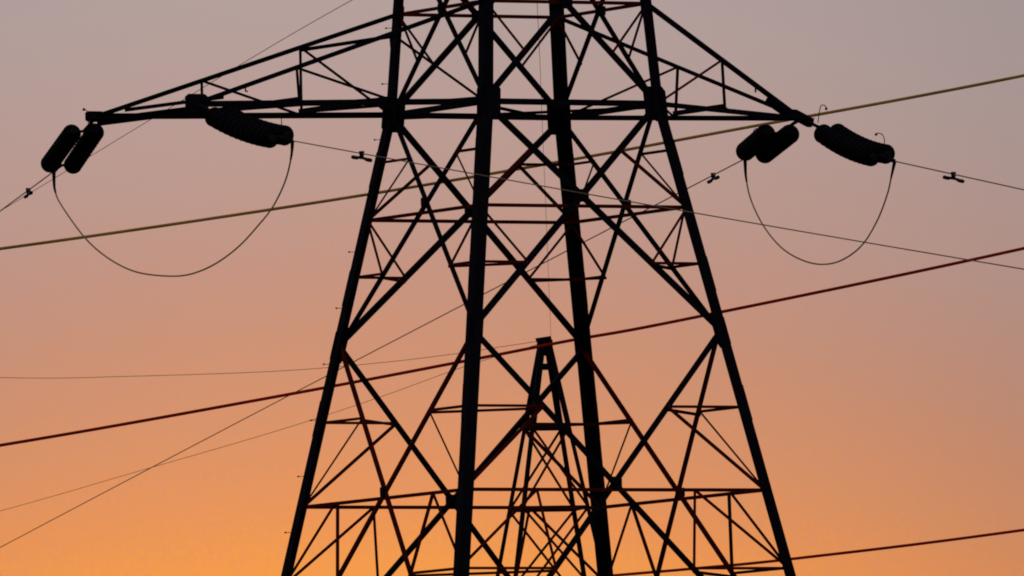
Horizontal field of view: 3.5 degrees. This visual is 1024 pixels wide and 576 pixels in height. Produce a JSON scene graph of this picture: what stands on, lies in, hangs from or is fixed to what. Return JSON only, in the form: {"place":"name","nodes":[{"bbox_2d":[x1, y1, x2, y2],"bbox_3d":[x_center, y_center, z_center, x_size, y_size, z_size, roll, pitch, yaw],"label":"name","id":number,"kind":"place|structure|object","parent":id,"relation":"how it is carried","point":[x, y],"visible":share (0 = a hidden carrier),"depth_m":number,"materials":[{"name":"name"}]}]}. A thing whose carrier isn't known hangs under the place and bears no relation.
{"place":"outdoors","nodes":[
{"label":"outdoors","id":0,"kind":"place"},
{"bbox_2d":[0,247,1023,446],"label":"power line","id":1,"kind":"object","parent":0,"point":[508,352],"visible":0.84,"depth_m":240.95,"materials":[{"name":"black metal"}]},
{"bbox_2d":[0,74,1023,249],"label":"power line","id":2,"kind":"object","parent":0,"point":[502,171],"visible":0.79,"depth_m":240.10,"materials":[{"name":"black metal"}]},
{"bbox_2d":[0,0,1023,575],"label":"sky","id":3,"kind":"structure","parent":0,"point":[889,412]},
{"bbox_2d":[613,529,1023,575],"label":"power line","id":4,"kind":"object","parent":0,"point":[844,552],"visible":0.8,"depth_m":241.78,"materials":[{"name":"black metal"}]},
{"bbox_3d":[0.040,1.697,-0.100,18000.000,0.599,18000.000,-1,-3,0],"label":"ground","id":5,"kind":"structure","parent":0,"visible":0},
{"bbox_2d":[85,0,814,575],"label":"transmission tower","id":6,"kind":"structure","parent":5,"relation":"on","point":[557,114],"depth_m":223.59,"materials":[{"name":"metal"}]},
{"bbox_2d":[41,108,103,173],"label":"insulator set","id":7,"kind":"object","parent":6,"relation":"hanging from","point":[85,143],"visible":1,"depth_m":223.35,"materials":[{"name":"ceramic"}]},
{"bbox_2d":[0,173,51,211],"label":"conductor wire","id":8,"kind":"object","parent":7,"relation":"attached to","point":[25,192],"visible":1,"depth_m":229.16,"materials":[{"name":"black metal"}]},
{"bbox_2d":[24,188,32,198],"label":"vibration damper","id":9,"kind":"object","parent":8,"relation":"attached to","point":[29,192],"visible":1,"depth_m":228.59,"materials":[{"name":"metal"}]},
{"bbox_2d":[52,141,293,276],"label":"jumper cable","id":10,"kind":"object","parent":7,"relation":"hanging from","point":[86,239],"visible":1,"depth_m":221.51,"materials":[{"name":"metal"}]},
{"bbox_2d":[6,0,351,207],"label":"conductor wire","id":11,"kind":"object","parent":6,"relation":"attached to","point":[199,89],"visible":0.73,"depth_m":294.97,"materials":[{"name":"black metal"}]},
{"bbox_2d":[196,102,293,147],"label":"insulator set","id":12,"kind":"object","parent":6,"relation":"attached to","point":[231,121],"visible":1,"depth_m":218.99,"materials":[{"name":"ceramic"}]},
{"bbox_2d":[292,140,1023,269],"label":"conductor wire","id":13,"kind":"object","parent":12,"relation":"attached to","point":[666,207],"visible":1,"depth_m":209.24,"materials":[{"name":"black metal"}]},
{"bbox_2d":[351,151,372,161],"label":"vibration damper","id":14,"kind":"object","parent":13,"relation":"attached to","point":[361,156],"visible":1,"depth_m":216.59,"materials":[{"name":"metal"}]},
{"bbox_2d":[537,5,550,326],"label":"shield wire","id":15,"kind":"object","parent":6,"relation":"attached to","point":[543,151],"visible":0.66,"depth_m":352.47,"materials":[{"name":"black metal"}]},
{"bbox_2d":[736,121,798,162],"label":"insulator set","id":16,"kind":"object","parent":6,"relation":"attached to","point":[765,143],"visible":1,"depth_m":226.72,"materials":[{"name":"ceramic"}]},
{"bbox_2d":[0,160,742,547],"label":"conductor wire","id":17,"kind":"object","parent":16,"relation":"attached to","point":[356,360],"visible":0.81,"depth_m":274.52,"materials":[{"name":"black metal"}]},
{"bbox_2d":[707,173,719,183],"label":"vibration damper","id":18,"kind":"object","parent":17,"relation":"attached to","point":[714,177],"visible":1,"depth_m":231.41,"materials":[{"name":"metal"}]},
{"bbox_2d":[743,161,895,264],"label":"jumper cable","id":19,"kind":"object","parent":16,"relation":"hanging from","point":[745,174],"visible":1,"depth_m":226.18,"materials":[{"name":"metal"}]},
{"bbox_2d":[802,105,895,165],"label":"insulator set","id":20,"kind":"object","parent":6,"relation":"attached to","point":[841,140],"visible":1,"depth_m":224.86,"materials":[{"name":"ceramic"}]},
{"bbox_2d":[894,161,1023,189],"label":"conductor wire","id":21,"kind":"object","parent":20,"relation":"attached to","point":[959,175],"visible":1,"depth_m":222.62,"materials":[{"name":"black metal"}]},
{"bbox_2d":[943,172,964,182],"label":"vibration damper","id":22,"kind":"object","parent":21,"relation":"attached to","point":[953,176],"visible":1,"depth_m":222.78,"materials":[{"name":"metal"}]},
{"bbox_2d":[496,336,593,575],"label":"transmission tower","id":23,"kind":"structure","parent":5,"relation":"on","point":[551,367],"depth_m":470.55,"materials":[{"name":"metal"}]},
{"bbox_2d":[0,341,535,377],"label":"shield wire","id":24,"kind":"object","parent":23,"relation":"attached to","point":[274,371],"visible":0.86,"depth_m":476.84,"materials":[{"name":"black metal"}]},
{"bbox_2d":[1,345,534,510],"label":"shield wire","id":25,"kind":"object","parent":23,"relation":"attached to","point":[237,442],"visible":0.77,"depth_m":498.92,"materials":[{"name":"black metal"}]}
]}

